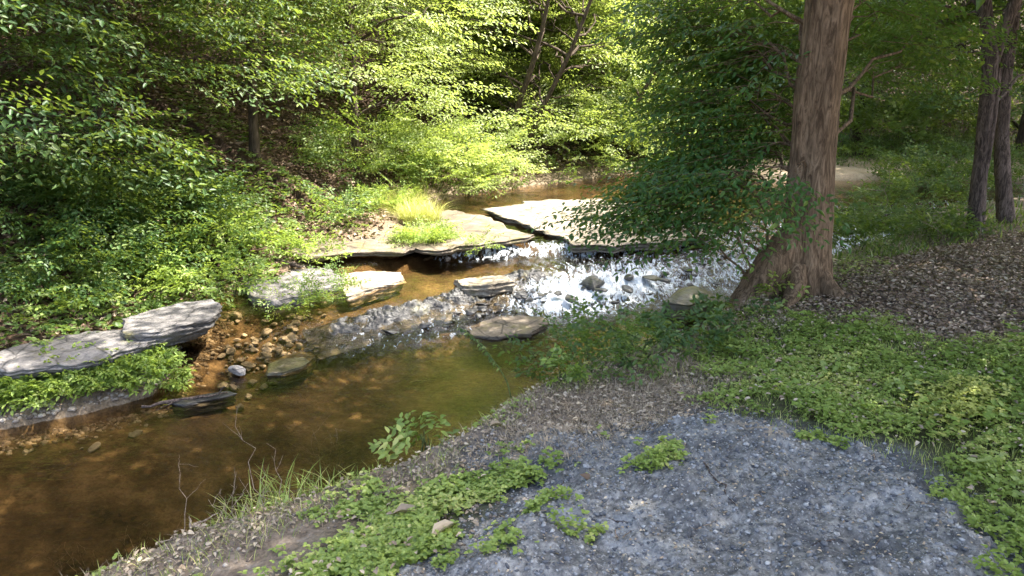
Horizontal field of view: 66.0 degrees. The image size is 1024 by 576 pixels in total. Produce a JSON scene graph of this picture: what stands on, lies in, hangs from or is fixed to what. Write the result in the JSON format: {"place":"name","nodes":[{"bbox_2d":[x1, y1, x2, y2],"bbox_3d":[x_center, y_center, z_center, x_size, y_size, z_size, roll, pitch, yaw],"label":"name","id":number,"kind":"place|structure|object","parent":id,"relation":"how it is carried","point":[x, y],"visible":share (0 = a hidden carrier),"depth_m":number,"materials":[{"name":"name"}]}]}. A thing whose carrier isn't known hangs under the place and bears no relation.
{"place":"outdoors","nodes":[
{"label":"outdoors","id":0,"kind":"place"},
{"bbox_2d":[0,264,305,455],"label":"shore gravel","id":1,"kind":"structure","parent":0,"point":[202,342],"depth_m":6.41,"materials":[{"name":"brown gravel"}]},
{"bbox_2d":[0,0,1023,575],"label":"ground","id":2,"kind":"structure","parent":0,"point":[110,494],"depth_m":6.74,"materials":[{"name":"soil"}]},
{"bbox_2d":[0,366,56,416],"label":"creeping plant","id":3,"kind":"object","parent":2,"relation":"on","point":[4,382],"visible":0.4,"depth_m":6.10,"materials":[{"name":"green plant"}]},
{"bbox_2d":[0,263,90,333],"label":"undergrowth","id":4,"kind":"object","parent":2,"relation":"on","point":[16,325],"visible":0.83,"depth_m":7.11,"materials":[{"name":"green plant"}]},
{"bbox_2d":[0,343,100,411],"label":"creeping plant","id":5,"kind":"object","parent":2,"relation":"on","point":[64,388],"visible":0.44,"depth_m":6.18,"materials":[{"name":"green plant"}]},
{"bbox_2d":[0,252,150,323],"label":"undergrowth","id":6,"kind":"object","parent":2,"relation":"on","point":[63,301],"visible":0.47,"depth_m":7.51,"materials":[{"name":"green plant"}]},
{"bbox_2d":[0,330,160,378],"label":"rock slab","id":7,"kind":"object","parent":2,"relation":"on","point":[27,358],"visible":0.88,"depth_m":6.50,"materials":[{"name":"grey stone"}]},
{"bbox_2d":[121,299,221,347],"bbox_3d":[-3.130,0.343,7.235,0.750,0.219,0.992,14,22,39],"label":"rock slab","id":8,"kind":"object","parent":7,"relation":"on","point":[177,323],"visible":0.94,"depth_m":7.08,"materials":[{"name":"grey stone"}]},
{"bbox_2d":[11,205,185,296],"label":"undergrowth","id":9,"kind":"object","parent":2,"relation":"on","point":[37,242],"visible":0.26,"depth_m":7.96,"materials":[{"name":"green plant"}]},
{"bbox_2d":[0,146,199,306],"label":"bush","id":10,"kind":"object","parent":2,"relation":"on","point":[122,253],"visible":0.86,"depth_m":7.65,"materials":[{"name":"green plant"}]},
{"bbox_2d":[50,339,149,403],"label":"creeping plant","id":11,"kind":"object","parent":2,"relation":"on","point":[91,384],"visible":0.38,"depth_m":6.39,"materials":[{"name":"green plant"}]},
{"bbox_2d":[0,0,231,200],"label":"broadleaf tree","id":12,"kind":"object","parent":2,"relation":"on","point":[14,130],"visible":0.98,"depth_m":7.44,"materials":[{"name":"green plant"}]},
{"bbox_2d":[1,108,254,263],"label":"bush","id":13,"kind":"object","parent":2,"relation":"on","point":[155,180],"visible":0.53,"depth_m":8.73,"materials":[{"name":"green plant"}]},
{"bbox_2d":[50,241,207,314],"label":"undergrowth","id":14,"kind":"object","parent":2,"relation":"on","point":[173,282],"visible":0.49,"depth_m":7.92,"materials":[{"name":"green plant"}]},
{"bbox_2d":[85,341,195,406],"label":"creeping plant","id":15,"kind":"object","parent":2,"relation":"on","point":[161,362],"visible":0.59,"depth_m":6.65,"materials":[{"name":"green plant"}]},
{"bbox_2d":[91,197,247,284],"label":"undergrowth","id":16,"kind":"object","parent":2,"relation":"on","point":[189,232],"visible":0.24,"depth_m":8.61,"materials":[{"name":"green plant"}]},
{"bbox_2d":[74,148,285,282],"bbox_3d":[-3.809,-0.858,9.133,2.314,1.386,2.281,0,17,0],"label":"bush","id":17,"kind":"object","parent":2,"relation":"on","point":[145,198],"visible":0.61,"depth_m":8.92,"materials":[{"name":"green plant"}]},
{"bbox_2d":[0,0,362,171],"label":"broadleaf tree","id":18,"kind":"object","parent":2,"relation":"on","point":[191,21],"visible":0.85,"depth_m":8.89,"materials":[{"name":"green plant"}]},
{"bbox_2d":[112,235,269,297],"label":"undergrowth","id":19,"kind":"object","parent":2,"relation":"on","point":[187,275],"visible":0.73,"depth_m":8.29,"materials":[{"name":"green plant"}]},
{"bbox_2d":[169,391,237,415],"bbox_3d":[-2.566,0.961,6.567,0.532,0.118,0.152,-11,20,-31],"label":"rock slab","id":20,"kind":"object","parent":2,"relation":"on","point":[200,405],"visible":0.98,"depth_m":6.52,"materials":[{"name":"grey stone"}]},
{"bbox_2d":[154,190,293,269],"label":"undergrowth","id":21,"kind":"object","parent":2,"relation":"on","point":[246,212],"visible":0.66,"depth_m":8.93,"materials":[{"name":"green plant"}]},
{"bbox_2d":[180,252,280,307],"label":"undergrowth","id":22,"kind":"object","parent":2,"relation":"on","point":[251,259],"visible":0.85,"depth_m":8.29,"materials":[{"name":"green plant"}]},
{"bbox_2d":[110,0,395,161],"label":"broadleaf tree","id":23,"kind":"object","parent":2,"relation":"on","point":[254,135],"visible":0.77,"depth_m":10.44,"materials":[{"name":"green plant"}]},
{"bbox_2d":[0,71,536,412],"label":"forest weeds","id":24,"kind":"object","parent":2,"relation":"on","point":[119,309],"visible":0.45,"depth_m":9.07,"materials":[{"name":"green plant"}]},
{"bbox_2d":[122,0,418,87],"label":"broadleaf tree","id":25,"kind":"object","parent":2,"relation":"on","point":[389,8],"visible":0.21,"depth_m":13.74,"materials":[{"name":"green plant"}]},
{"bbox_2d":[243,222,322,257],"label":"undergrowth","id":26,"kind":"object","parent":2,"relation":"on","point":[295,243],"visible":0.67,"depth_m":9.32,"materials":[{"name":"green plant"}]},
{"bbox_2d":[248,271,329,320],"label":"fringe plant","id":27,"kind":"object","parent":2,"relation":"on","point":[304,301],"visible":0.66,"depth_m":8.06,"materials":[{"name":"green plant"}]},
{"bbox_2d":[265,350,316,384],"bbox_3d":[-2.038,0.723,7.303,0.395,0.141,0.612,0,17,0],"label":"rock","id":28,"kind":"object","parent":2,"relation":"on","point":[292,367],"visible":1,"depth_m":7.17,"materials":[{"name":"grey stone"}]},
{"bbox_2d":[244,268,342,320],"bbox_3d":[-2.355,0.052,8.618,1.153,0.286,0.993,-15,23,-41],"label":"rock slab","id":29,"kind":"object","parent":2,"relation":"on","point":[279,301],"visible":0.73,"depth_m":8.35,"materials":[{"name":"grey stone"}]},
{"bbox_2d":[204,458,384,556],"bbox_3d":[-0.899,0.903,3.463,0.804,0.184,0.739,-13,21,-36],"label":"grass clump","id":30,"kind":"object","parent":2,"relation":"on","point":[259,501],"visible":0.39,"depth_m":3.50,"materials":[{"name":"green plant"}]},
{"bbox_2d":[268,225,353,263],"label":"undergrowth","id":31,"kind":"object","parent":2,"relation":"on","point":[322,240],"visible":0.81,"depth_m":9.34,"materials":[{"name":"green plant"}]},
{"bbox_2d":[264,177,370,229],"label":"undergrowth","id":32,"kind":"object","parent":2,"relation":"on","point":[324,207],"visible":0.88,"depth_m":10.49,"materials":[{"name":"green plant"}]},
{"bbox_2d":[284,267,351,307],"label":"fringe plant","id":33,"kind":"object","parent":2,"relation":"on","point":[326,299],"visible":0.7,"depth_m":8.31,"materials":[{"name":"green plant"}]},
{"bbox_2d":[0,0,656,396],"bbox_3d":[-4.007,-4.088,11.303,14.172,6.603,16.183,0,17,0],"label":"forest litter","id":34,"kind":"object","parent":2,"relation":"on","point":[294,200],"visible":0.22,"depth_m":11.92,"materials":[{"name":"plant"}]},
{"bbox_2d":[290,184,386,221],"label":"undergrowth","id":35,"kind":"object","parent":2,"relation":"on","point":[363,204],"visible":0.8,"depth_m":10.59,"materials":[{"name":"green plant"}]},
{"bbox_2d":[277,225,423,262],"bbox_3d":[-2.050,-0.604,10.217,2.034,0.167,1.804,-5,18,-15],"label":"rock slab","id":36,"kind":"object","parent":2,"relation":"on","point":[372,247],"visible":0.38,"depth_m":9.64,"materials":[{"name":"grey stone"}]},
{"bbox_2d":[165,0,538,172],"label":"broadleaf tree","id":37,"kind":"object","parent":2,"relation":"on","point":[349,7],"visible":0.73,"depth_m":11.97,"materials":[{"name":"green plant"}]},
{"bbox_2d":[275,100,454,195],"bbox_3d":[-2.328,-2.276,12.546,2.826,1.480,2.698,0,17,0],"label":"bush","id":38,"kind":"object","parent":2,"relation":"on","point":[322,153],"visible":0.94,"depth_m":12.20,"materials":[{"name":"green plant"}]},
{"bbox_2d":[340,271,406,307],"bbox_3d":[-1.553,-0.015,8.854,0.758,0.148,1.073,-5,18,-16],"label":"rock slab","id":39,"kind":"object","parent":2,"relation":"on","point":[387,283],"visible":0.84,"depth_m":8.76,"materials":[{"name":"grey stone"}]},
{"bbox_2d":[348,178,435,212],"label":"shrub","id":40,"kind":"object","parent":2,"relation":"on","point":[376,188],"depth_m":11.45,"materials":[{"name":"green plant"}]},
{"bbox_2d":[237,441,563,575],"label":"clover","id":41,"kind":"object","parent":2,"relation":"on","point":[381,554],"visible":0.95,"depth_m":3.01,"materials":[{"name":"green plant"}]},
{"bbox_2d":[301,0,529,117],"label":"broadleaf tree","id":42,"kind":"object","parent":2,"relation":"on","point":[456,67],"visible":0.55,"depth_m":14.58,"materials":[{"name":"green plant"}]},
{"bbox_2d":[373,410,459,461],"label":"leafy plant","id":43,"kind":"object","parent":2,"relation":"on","point":[401,435],"visible":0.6,"depth_m":3.90,"materials":[{"name":"green plant"}]},
{"bbox_2d":[355,85,514,194],"bbox_3d":[-1.323,-2.447,13.004,2.745,1.765,2.573,0,17,0],"label":"bush","id":44,"kind":"object","parent":2,"relation":"on","point":[476,154],"visible":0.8,"depth_m":12.65,"materials":[{"name":"green plant"}]},
{"bbox_2d":[301,268,570,359],"bbox_3d":[-0.674,0.160,8.536,3.268,0.360,0.518,-13,21,-37],"label":"rock ledge","id":45,"kind":"object","parent":2,"relation":"on","point":[330,338],"visible":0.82,"depth_m":8.06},
{"bbox_2d":[453,275,515,296],"bbox_3d":[-0.331,-0.035,8.847,0.663,0.163,0.496,-10,19,-29],"label":"rock slab","id":46,"kind":"object","parent":45,"relation":"on","point":[487,286],"visible":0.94,"depth_m":8.71,"materials":[{"name":"grey stone"}]},
{"bbox_2d":[384,0,542,107],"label":"broadleaf tree","id":47,"kind":"object","parent":2,"relation":"on","point":[516,50],"visible":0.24,"depth_m":15.89,"materials":[{"name":"green plant"}]},
{"bbox_2d":[393,104,555,198],"bbox_3d":[-0.600,-2.470,13.760,2.858,1.414,2.714,0,17,0],"label":"bush","id":48,"kind":"object","parent":2,"relation":"on","point":[513,162],"visible":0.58,"depth_m":13.57,"materials":[{"name":"green plant"}]},
{"bbox_2d":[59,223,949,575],"bbox_3d":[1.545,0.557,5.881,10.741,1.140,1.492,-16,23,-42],"label":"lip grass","id":49,"kind":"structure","parent":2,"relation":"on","point":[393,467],"depth_m":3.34,"materials":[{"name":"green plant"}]},
{"bbox_2d":[75,225,936,575],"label":"lip weeds","id":50,"kind":"object","parent":2,"relation":"on","point":[391,489],"visible":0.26,"depth_m":4.48,"materials":[{"name":"green plant"}]},
{"bbox_2d":[394,0,635,163],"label":"leaning tree","id":51,"kind":"object","parent":2,"relation":"on","point":[534,54],"visible":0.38,"depth_m":15.35,"materials":[{"name":"green plant"}]},
{"bbox_2d":[84,223,946,575],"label":"leaf litter","id":52,"kind":"object","parent":2,"relation":"on","point":[424,452],"visible":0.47,"depth_m":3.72,"materials":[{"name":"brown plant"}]},
{"bbox_2d":[446,0,599,91],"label":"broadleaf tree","id":53,"kind":"object","parent":2,"relation":"on","point":[552,65],"visible":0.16,"depth_m":16.13,"materials":[{"name":"green plant"}]},
{"bbox_2d":[409,0,695,163],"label":"leaning tree","id":54,"kind":"object","parent":2,"relation":"on","point":[564,63],"visible":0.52,"depth_m":15.22,"materials":[{"name":"green plant"}]},
{"bbox_2d":[477,72,629,163],"bbox_3d":[0.855,-3.377,15.604,2.717,1.735,2.850,-10,19,-28],"label":"bush","id":55,"kind":"object","parent":2,"relation":"on","point":[561,134],"visible":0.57,"depth_m":15.08,"materials":[{"name":"green plant"}]},
{"bbox_2d":[492,323,636,383],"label":"feathery plant","id":56,"kind":"object","parent":2,"relation":"on","point":[525,360],"visible":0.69,"depth_m":4.51,"materials":[{"name":"green plant"}]},
{"bbox_2d":[539,343,590,385],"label":"leafy plant","id":57,"kind":"object","parent":2,"relation":"on","point":[568,378],"visible":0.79,"depth_m":4.26,"materials":[{"name":"green plant"}]},
{"bbox_2d":[516,0,671,107],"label":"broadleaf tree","id":58,"kind":"object","parent":2,"relation":"on","point":[616,30],"visible":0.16,"depth_m":16.38,"materials":[{"name":"green plant"}]},
{"bbox_2d":[471,0,717,161],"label":"leaning tree","id":59,"kind":"object","parent":2,"relation":"on","point":[602,72],"visible":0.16,"depth_m":15.89,"materials":[{"name":"green plant"}]},
{"bbox_2d":[507,291,683,390],"bbox_3d":[0.456,0.274,4.471,0.977,0.592,0.892,0,17,0],"label":"feathery plant","id":60,"kind":"object","parent":2,"relation":"on","point":[584,330],"visible":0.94,"depth_m":4.33,"materials":[{"name":"green plant"}]},
{"bbox_2d":[538,63,669,169],"bbox_3d":[1.763,-3.440,15.658,3.012,1.969,2.907,0,17,0],"label":"bush","id":61,"kind":"object","parent":2,"relation":"on","point":[583,105],"visible":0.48,"depth_m":15.20,"materials":[{"name":"green plant"}]},
{"bbox_2d":[462,353,775,488],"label":"leaf litter","id":62,"kind":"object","parent":2,"relation":"on","point":[623,416],"depth_m":3.94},
{"bbox_2d":[268,305,1023,575],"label":"clover litter","id":63,"kind":"object","parent":2,"relation":"on","point":[375,571],"visible":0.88,"depth_m":3.97,"materials":[{"name":"plant"}]},
{"bbox_2d":[582,77,712,154],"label":"bush","id":64,"kind":"object","parent":2,"relation":"on","point":[622,117],"visible":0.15,"depth_m":15.61,"materials":[{"name":"green plant"}]},
{"bbox_2d":[590,305,713,378],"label":"bank plant","id":65,"kind":"object","parent":2,"relation":"on","point":[665,329],"visible":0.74,"depth_m":4.64,"materials":[{"name":"green plant"}]},
{"bbox_2d":[584,5,743,138],"bbox_3d":[3.392,-4.664,16.960,3.525,2.724,3.966,11,20,32],"label":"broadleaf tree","id":66,"kind":"object","parent":2,"relation":"on","point":[626,78],"visible":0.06,"depth_m":16.40,"materials":[{"name":"green plant"}]},
{"bbox_2d":[617,293,743,355],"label":"bank plant","id":67,"kind":"object","parent":2,"relation":"on","point":[690,318],"visible":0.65,"depth_m":5.00,"materials":[{"name":"green plant"}]},
{"bbox_2d":[573,0,797,112],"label":"sunlit tree","id":68,"kind":"object","parent":2,"relation":"on","point":[685,41],"visible":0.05,"depth_m":16.72,"materials":[{"name":"green plant"}]},
{"bbox_2d":[350,396,1023,575],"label":"gravel patch","id":69,"kind":"object","parent":2,"relation":"on","point":[671,510],"visible":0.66,"depth_m":2.79,"materials":[{"name":"grey gravel"}]},
{"bbox_2d":[430,409,852,570],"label":"gravel weeds","id":70,"kind":"object","parent":69,"relation":"on","point":[658,459],"visible":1,"depth_m":3.14,"materials":[{"name":"green plant"}]},
{"bbox_2d":[667,294,757,345],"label":"bank plant","id":71,"kind":"object","parent":2,"relation":"on","point":[730,314],"visible":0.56,"depth_m":5.07,"materials":[{"name":"green plant"}]},
{"bbox_2d":[695,290,782,319],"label":"bank plant","id":72,"kind":"object","parent":2,"relation":"on","point":[756,306],"visible":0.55,"depth_m":5.49,"materials":[{"name":"green plant"}]},
{"bbox_2d":[525,0,1023,314],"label":"elm tree","id":73,"kind":"object","parent":2,"relation":"on","point":[799,243],"visible":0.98,"depth_m":6.04,"materials":[{"name":"green plant"}]},
{"bbox_2d":[667,306,1023,567],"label":"grass","id":74,"kind":"structure","parent":2,"relation":"on","point":[958,453],"depth_m":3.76,"materials":[{"name":"green plant"}]},
{"bbox_2d":[679,304,1023,575],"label":"clover","id":75,"kind":"object","parent":2,"relation":"on","point":[1016,529],"visible":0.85,"depth_m":3.97,"materials":[{"name":"green plant"}]},
{"bbox_2d":[704,299,1023,510],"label":"broad weeds","id":76,"kind":"object","parent":2,"relation":"on","point":[1017,480],"visible":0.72,"depth_m":4.06,"materials":[{"name":"green plant"}]},
{"bbox_2d":[716,229,1023,343],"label":"leaf litter","id":77,"kind":"object","parent":2,"relation":"on","point":[955,325],"visible":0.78,"depth_m":5.84,"materials":[{"name":"brown plant"}]},
{"bbox_2d":[836,130,907,163],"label":"bank shrub","id":78,"kind":"object","parent":2,"relation":"on","point":[864,143],"visible":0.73,"depth_m":16.05,"materials":[{"name":"green plant"}]},
{"bbox_2d":[728,0,1023,232],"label":"twin stemmed tree","id":79,"kind":"object","parent":2,"relation":"on","point":[987,113],"visible":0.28,"depth_m":8.63,"materials":[{"name":"green plant"}]},
{"bbox_2d":[832,188,926,254],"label":"bank shrub","id":80,"kind":"object","parent":2,"relation":"on","point":[878,224],"visible":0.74,"depth_m":7.82,"materials":[{"name":"green plant"}]},
{"bbox_2d":[836,174,938,222],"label":"bank shrub","id":81,"kind":"object","parent":2,"relation":"on","point":[860,196],"visible":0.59,"depth_m":12.68,"materials":[{"name":"green plant"}]},
{"bbox_2d":[757,0,1023,142],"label":"shaded tree","id":82,"kind":"object","parent":2,"relation":"on","point":[926,92],"visible":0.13,"depth_m":16.77,"materials":[{"name":"green plant"}]},
{"bbox_2d":[838,85,955,149],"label":"broadleaf shrub","id":83,"kind":"object","parent":2,"relation":"on","point":[897,125],"visible":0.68,"depth_m":16.62,"materials":[{"name":"green plant"}]},
{"bbox_2d":[864,135,957,188],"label":"bank shrub","id":84,"kind":"object","parent":2,"relation":"on","point":[896,158],"visible":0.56,"depth_m":14.65,"materials":[{"name":"green plant"}]},
{"bbox_2d":[861,122,970,154],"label":"bank shrub","id":85,"kind":"object","parent":2,"relation":"on","point":[901,136],"visible":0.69,"depth_m":16.64,"materials":[{"name":"green plant"}]},
{"bbox_2d":[858,166,989,214],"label":"bank shrub","id":86,"kind":"object","parent":2,"relation":"on","point":[937,188],"visible":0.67,"depth_m":13.06,"materials":[{"name":"green plant"}]},
{"bbox_2d":[846,0,1023,153],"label":"forest tree","id":87,"kind":"object","parent":2,"relation":"on","point":[1020,136],"visible":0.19,"depth_m":16.18,"materials":[{"name":"green plant"}]},
{"bbox_2d":[882,195,1000,240],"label":"bank shrub","id":88,"kind":"object","parent":2,"relation":"on","point":[950,229],"visible":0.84,"depth_m":8.64,"materials":[{"name":"green plant"}]},
{"bbox_2d":[878,146,1023,199],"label":"bank shrub","id":89,"kind":"object","parent":2,"relation":"on","point":[968,175],"visible":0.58,"depth_m":13.84,"materials":[{"name":"green plant"}]},
{"bbox_2d":[894,374,1019,437],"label":"yellow weeds","id":90,"kind":"object","parent":2,"relation":"on","point":[960,404],"visible":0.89,"depth_m":3.75,"materials":[{"name":"green plant"}]},
{"bbox_2d":[903,134,1023,182],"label":"bank shrub","id":91,"kind":"object","parent":2,"relation":"on","point":[939,150],"visible":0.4,"depth_m":14.94,"materials":[{"name":"green plant"}]},
{"bbox_2d":[905,73,1021,142],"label":"broadleaf shrub","id":92,"kind":"object","parent":2,"relation":"on","point":[972,119],"visible":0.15,"depth_m":18.11,"materials":[{"name":"green plant"}]},
{"bbox_2d":[910,115,1017,148],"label":"bank shrub","id":93,"kind":"object","parent":2,"relation":"on","point":[970,137],"visible":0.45,"depth_m":17.37,"materials":[{"name":"green plant"}]},
{"bbox_2d":[944,141,1023,192],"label":"bank shrub","id":94,"kind":"object","parent":2,"relation":"on","point":[966,151],"visible":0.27,"depth_m":14.76,"materials":[{"name":"green plant"}]},
{"bbox_2d":[994,0,1023,223],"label":"straight tree","id":95,"kind":"object","parent":2,"relation":"on","point":[1004,204],"visible":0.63,"depth_m":9.29,"materials":[{"name":"brown plant"}]},
{"bbox_2d":[231,173,1023,385],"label":"creek water","id":96,"kind":"structure","parent":0,"point":[564,284],"depth_m":9.57,"materials":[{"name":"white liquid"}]},
{"bbox_2d":[402,210,534,255],"bbox_3d":[-0.992,-0.820,10.870,1.747,0.138,2.635,-9,19,-28],"label":"rock slab","id":97,"kind":"object","parent":96,"relation":"on","point":[473,223],"visible":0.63,"depth_m":10.26,"materials":[{"name":"grey stone"}]},
{"bbox_2d":[378,212,462,247],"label":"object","id":98,"kind":"object","parent":97,"relation":"on","point":[438,228],"depth_m":9.92,"materials":[{"name":"green plant"}]},
{"bbox_2d":[381,196,462,225],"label":"grass clump","id":99,"kind":"object","parent":97,"relation":"on","point":[410,216],"visible":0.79,"depth_m":10.96,"materials":[{"name":"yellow plant"}]},
{"bbox_2d":[466,315,548,352],"bbox_3d":[-0.040,0.472,8.193,0.867,0.202,0.636,0,17,0],"label":"rock slab","id":100,"kind":"object","parent":96,"relation":"in","point":[494,329],"visible":0.93,"depth_m":8.05,"materials":[{"name":"grey stone"}]},
{"bbox_2d":[481,198,715,252],"bbox_3d":[1.362,-0.989,11.514,2.748,0.145,3.382,-9,19,-28],"label":"rock shelf","id":101,"kind":"object","parent":96,"relation":"in","point":[526,215],"visible":0.41,"depth_m":11.18,"materials":[{"name":"grey stone"}]},
{"bbox_2d":[661,286,716,326],"bbox_3d":[2.035,0.171,8.745,0.532,0.364,0.768,10,19,29],"label":"boulder","id":102,"kind":"object","parent":96,"relation":"in","point":[679,299],"visible":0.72,"depth_m":8.53,"materials":[{"name":"grey stone"}]},
{"bbox_2d":[617,24,1023,260],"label":"meadow grass","id":103,"kind":"structure","parent":0,"point":[924,244],"depth_m":9.46,"materials":[{"name":"green plant"}]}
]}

